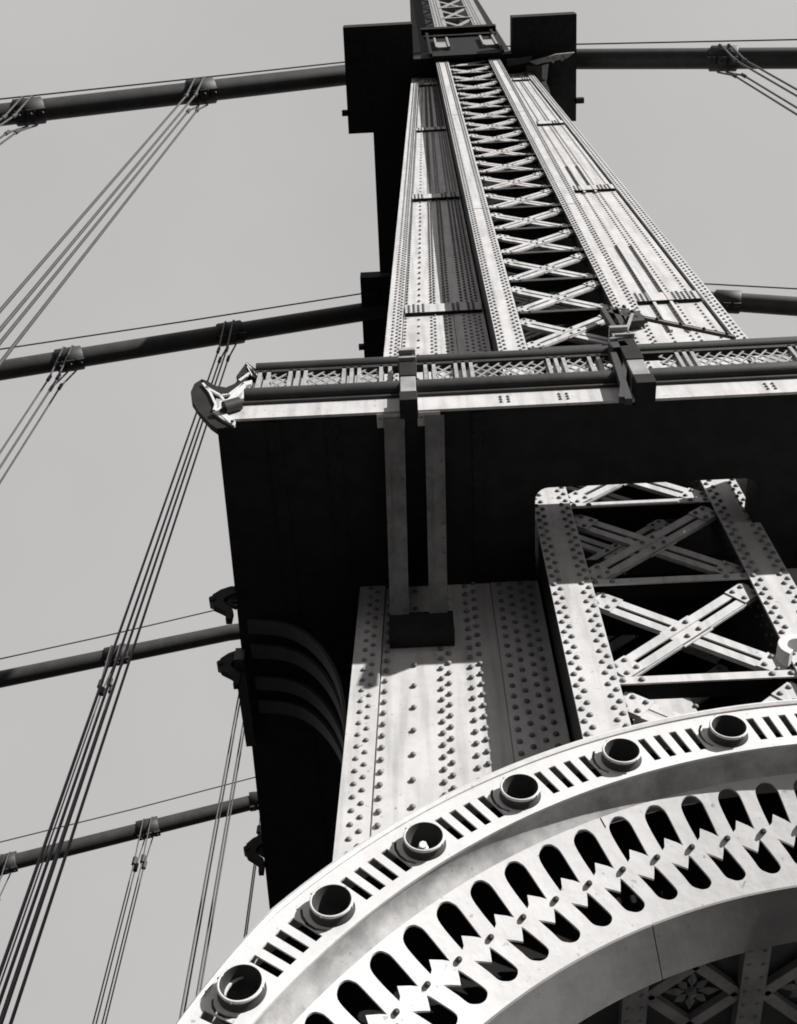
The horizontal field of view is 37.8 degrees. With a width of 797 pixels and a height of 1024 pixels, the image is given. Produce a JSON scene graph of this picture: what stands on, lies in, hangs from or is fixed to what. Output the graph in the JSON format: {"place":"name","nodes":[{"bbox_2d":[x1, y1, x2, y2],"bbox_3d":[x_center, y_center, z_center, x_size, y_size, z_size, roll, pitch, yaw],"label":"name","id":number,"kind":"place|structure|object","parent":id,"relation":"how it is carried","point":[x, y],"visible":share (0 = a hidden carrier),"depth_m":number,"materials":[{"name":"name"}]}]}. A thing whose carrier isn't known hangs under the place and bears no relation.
{"place":"outdoors","nodes":[
{"label":"outdoors","id":0,"kind":"place"},
{"bbox_2d":[0,0,796,1023],"label":"sky","id":1,"kind":"structure","parent":0,"point":[262,201],"materials":[{"name":"grey"}]},
{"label":"roadway","id":2,"kind":"structure","parent":0,"visible":0},
{"bbox_2d":[333,0,796,860],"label":"bridge tower","id":3,"kind":"structure","parent":2,"relation":"on","point":[511,212],"depth_m":12.53,"materials":[{"name":"paint"}]},
{"bbox_2d":[0,623,239,687],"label":"cable","id":4,"kind":"object","parent":3,"relation":"attached to","point":[97,659],"visible":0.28,"depth_m":36.76,"materials":[{"name":"metal"}]},
{"bbox_2d":[0,643,122,1018],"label":"suspender","id":5,"kind":"object","parent":4,"relation":"hanging from","point":[103,688],"visible":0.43,"depth_m":30.55,"materials":[{"name":"metal"}]},
{"bbox_2d":[0,610,213,659],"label":"hand wire","id":6,"kind":"object","parent":4,"relation":"attached to","point":[104,635],"visible":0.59,"depth_m":37.96,"materials":[{"name":"metal"}]},
{"bbox_2d":[179,694,243,1018],"bbox_3d":[-4.548,11.747,23.749,0.437,33.216,0.738,-3,-61,1],"label":"suspender","id":7,"kind":"object","parent":4,"relation":"hanging from","point":[213,901],"depth_m":28.85,"materials":[{"name":"metal"}]},
{"bbox_2d":[0,791,258,875],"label":"cable","id":8,"kind":"object","parent":3,"relation":"attached to","point":[16,861],"visible":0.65,"depth_m":39.97,"materials":[{"name":"metal"}]},
{"bbox_2d":[0,852,10,896],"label":"suspender","id":9,"kind":"object","parent":8,"relation":"hanging from","point":[2,873],"visible":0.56,"depth_m":38.74,"materials":[{"name":"metal"}]},
{"bbox_2d":[92,816,152,1023],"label":"suspender","id":10,"kind":"object","parent":8,"relation":"hanging from","point":[135,863],"visible":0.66,"depth_m":36.73,"materials":[{"name":"metal"}]},
{"bbox_2d":[0,777,254,842],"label":"hand wire","id":11,"kind":"object","parent":8,"relation":"attached to","point":[127,810],"visible":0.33,"depth_m":41.14,"materials":[{"name":"metal"}]},
{"bbox_2d":[243,817,260,938],"bbox_3d":[-4.686,18.096,27.181,0.160,33.002,0.738,-3,-61,1],"label":"suspender","id":12,"kind":"object","parent":8,"relation":"hanging from","point":[258,831],"visible":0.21,"depth_m":37.52,"materials":[{"name":"metal"}]},
{"bbox_2d":[0,45,796,126],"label":"cable","id":13,"kind":"object","parent":3,"relation":"attached to","point":[40,110],"visible":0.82,"depth_m":30.08,"materials":[{"name":"metal"}]},
{"bbox_2d":[0,95,38,144],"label":"suspender","id":14,"kind":"object","parent":13,"relation":"hanging from","point":[15,131],"visible":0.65,"depth_m":27.47,"materials":[{"name":"metal"}]},
{"bbox_2d":[0,76,207,365],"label":"suspender","id":15,"kind":"object","parent":13,"relation":"hanging from","point":[39,294],"visible":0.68,"depth_m":18.57,"materials":[{"name":"metal"}]},
{"bbox_2d":[717,43,796,115],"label":"suspender","id":16,"kind":"object","parent":13,"relation":"hanging from","point":[734,75],"visible":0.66,"depth_m":27.43,"materials":[{"name":"metal"}]},
{"bbox_2d":[0,289,796,380],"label":"cable","id":17,"kind":"object","parent":3,"relation":"attached to","point":[729,301],"visible":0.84,"depth_m":32.16,"materials":[{"name":"metal"}]},
{"bbox_2d":[0,345,76,483],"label":"suspender","id":18,"kind":"object","parent":17,"relation":"hanging from","point":[50,389],"visible":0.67,"depth_m":28.46,"materials":[{"name":"metal"}]},
{"bbox_2d":[0,320,236,1023],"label":"suspender","id":19,"kind":"object","parent":17,"relation":"hanging from","point":[13,986],"visible":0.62,"depth_m":17.35,"materials":[{"name":"metal"}]},
{"bbox_2d":[0,283,796,349],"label":"hand wire","id":20,"kind":"object","parent":17,"relation":"attached to","point":[296,304],"visible":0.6,"depth_m":33.67,"materials":[{"name":"metal"}]},
{"bbox_2d":[0,39,796,99],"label":"hand wire","id":21,"kind":"object","parent":3,"relation":"attached to","point":[344,62],"visible":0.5,"depth_m":32.74,"materials":[{"name":"metal"}]},
{"bbox_2d":[176,699,796,1023],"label":"ornamental arch","id":22,"kind":"structure","parent":3,"relation":"attached to","point":[538,889],"depth_m":3.61,"materials":[{"name":"paint"}]},
{"bbox_2d":[191,362,796,909],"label":"tower platform","id":23,"kind":"structure","parent":3,"relation":"attached to","point":[335,506],"depth_m":8.74,"materials":[{"name":"metal"}]},
{"bbox_2d":[244,325,796,418],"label":"platform railing","id":24,"kind":"object","parent":23,"relation":"on","point":[624,354],"visible":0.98,"depth_m":8.92,"materials":[{"name":"metal"}]},
{"bbox_2d":[578,942,796,1023],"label":"coffered ceiling","id":25,"kind":"structure","parent":3,"relation":"attached to","point":[758,986],"depth_m":4.22,"materials":[{"name":"metal"}]},
{"bbox_2d":[776,634,796,666],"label":"strap hook","id":26,"kind":"object","parent":3,"relation":"attached to","point":[786,646],"visible":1,"depth_m":6.87,"materials":[{"name":"paint"}]}
]}

